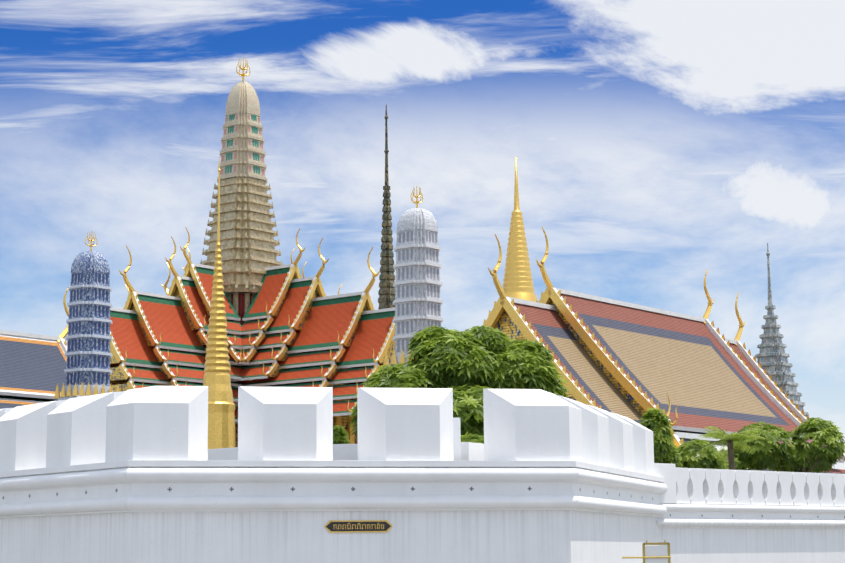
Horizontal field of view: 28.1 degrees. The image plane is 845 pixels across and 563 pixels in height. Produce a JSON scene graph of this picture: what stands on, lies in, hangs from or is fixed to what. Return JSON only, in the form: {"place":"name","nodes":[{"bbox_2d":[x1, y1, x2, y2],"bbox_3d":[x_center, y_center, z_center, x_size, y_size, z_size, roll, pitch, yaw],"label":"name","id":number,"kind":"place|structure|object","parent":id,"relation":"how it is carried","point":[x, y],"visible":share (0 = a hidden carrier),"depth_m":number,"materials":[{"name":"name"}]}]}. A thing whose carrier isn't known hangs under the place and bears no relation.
{"place":"outdoors","nodes":[
{"label":"outdoors","id":0,"kind":"place"},
{"bbox_2d":[0,289,68,408],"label":"hall","id":1,"kind":"structure","parent":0,"point":[32,367],"depth_m":118.72,"materials":[{"name":"grey tile"}]},
{"bbox_2d":[378,104,394,308],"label":"spire","id":2,"kind":"structure","parent":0,"point":[386,293],"depth_m":191.98,"materials":[{"name":"grey stone"}]},
{"bbox_2d":[0,0,844,469],"label":"sky","id":3,"kind":"structure","parent":0,"point":[656,145],"materials":[{"name":"blue"}]},
{"bbox_2d":[483,227,844,473],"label":"temple","id":4,"kind":"structure","parent":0,"point":[632,361],"depth_m":101.93,"materials":[{"name":"beige tile"}]},
{"bbox_3d":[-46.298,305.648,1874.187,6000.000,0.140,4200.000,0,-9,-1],"label":"ground","id":5,"kind":"structure","parent":0,"visible":0},
{"bbox_2d":[54,231,119,399],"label":"blue tower","id":6,"kind":"structure","parent":5,"relation":"on","point":[87,370],"depth_m":108.97,"materials":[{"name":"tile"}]},
{"bbox_2d":[203,157,234,448],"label":"golden spire","id":7,"kind":"structure","parent":5,"relation":"on","point":[221,407],"depth_m":79.18,"materials":[{"name":"gold metal"}]},
{"bbox_2d":[200,81,282,335],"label":"temple tower","id":8,"kind":"structure","parent":5,"relation":"on","point":[249,252],"depth_m":160.58,"materials":[{"name":"beige stone"}]},
{"bbox_2d":[236,57,249,80],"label":"finials","id":9,"kind":"object","parent":8,"relation":"on","point":[243,74],"visible":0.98,"depth_m":164.33,"materials":[{"name":"gold metal"}]},
{"bbox_2d":[110,227,394,446],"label":"temple roof","id":10,"kind":"structure","parent":5,"relation":"on","point":[297,330],"depth_m":150.88,"materials":[{"name":"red tile"}]},
{"bbox_2d":[0,386,666,562],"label":"fort","id":11,"kind":"structure","parent":5,"relation":"on","point":[142,450],"depth_m":48.58,"materials":[{"name":"white paint"}]},
{"bbox_2d":[2,487,652,499],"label":"wall studs","id":12,"kind":"object","parent":11,"relation":"in","point":[352,489],"visible":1,"depth_m":48.34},
{"bbox_2d":[324,520,391,532],"bbox_3d":[-1.817,6.949,47.951,1.960,0.340,0.036,1,-9,-10],"label":"plaque","id":13,"kind":"object","parent":11,"relation":"attached to","point":[343,526],"visible":0.98,"depth_m":47.93,"materials":[{"name":"black"}]},
{"bbox_2d":[333,425,349,443],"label":"bush","id":14,"kind":"object","parent":5,"relation":"on","point":[340,436],"visible":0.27,"depth_m":98.80,"materials":[{"name":"green plant"}]},
{"bbox_2d":[383,186,442,366],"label":"white tower","id":15,"kind":"structure","parent":5,"relation":"on","point":[417,301],"depth_m":115.96,"materials":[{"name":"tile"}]},
{"bbox_2d":[347,325,569,441],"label":"tree","id":16,"kind":"object","parent":5,"relation":"on","point":[468,366],"visible":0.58,"depth_m":74.77,"materials":[{"name":"green plant"}]},
{"bbox_2d":[461,432,483,443],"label":"hedge","id":17,"kind":"object","parent":5,"relation":"on","point":[474,438],"visible":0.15,"depth_m":69.14,"materials":[{"name":"green plant"}]},
{"bbox_2d":[502,156,537,301],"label":"golden spire","id":18,"kind":"structure","parent":5,"relation":"on","point":[518,281],"depth_m":151.13,"materials":[{"name":"gold metal"}]},
{"bbox_2d":[622,540,670,562],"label":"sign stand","id":19,"kind":"object","parent":5,"relation":"on","point":[655,554],"visible":1,"depth_m":51.03,"materials":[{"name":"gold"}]},
{"bbox_2d":[639,408,682,467],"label":"tree","id":20,"kind":"object","parent":5,"relation":"on","point":[656,422],"visible":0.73,"depth_m":69.41,"materials":[{"name":"green plant"}]},
{"bbox_2d":[657,392,747,468],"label":"small roof","id":21,"kind":"structure","parent":5,"relation":"on","point":[679,438],"depth_m":84.35,"materials":[{"name":"white tile"}]},
{"bbox_2d":[677,438,728,469],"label":"bush","id":22,"kind":"object","parent":5,"relation":"on","point":[706,459],"visible":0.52,"depth_m":76.99,"materials":[{"name":"green plant"}]},
{"bbox_2d":[697,426,766,469],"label":"palm","id":23,"kind":"object","parent":5,"relation":"on","point":[729,440],"visible":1,"depth_m":73.52,"materials":[{"name":"green plant"}]},
{"bbox_2d":[654,463,844,562],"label":"palace wall","id":24,"kind":"structure","parent":5,"relation":"on","point":[717,532],"depth_m":64.16,"materials":[{"name":"white paint"}]},
{"bbox_2d":[719,417,844,472],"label":"tree","id":25,"kind":"object","parent":5,"relation":"on","point":[815,445],"visible":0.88,"depth_m":79.39,"materials":[{"name":"green plant"}]},
{"bbox_2d":[755,243,808,416],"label":"spire","id":26,"kind":"structure","parent":5,"relation":"on","point":[772,356],"depth_m":125.17,"materials":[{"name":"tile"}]}
]}

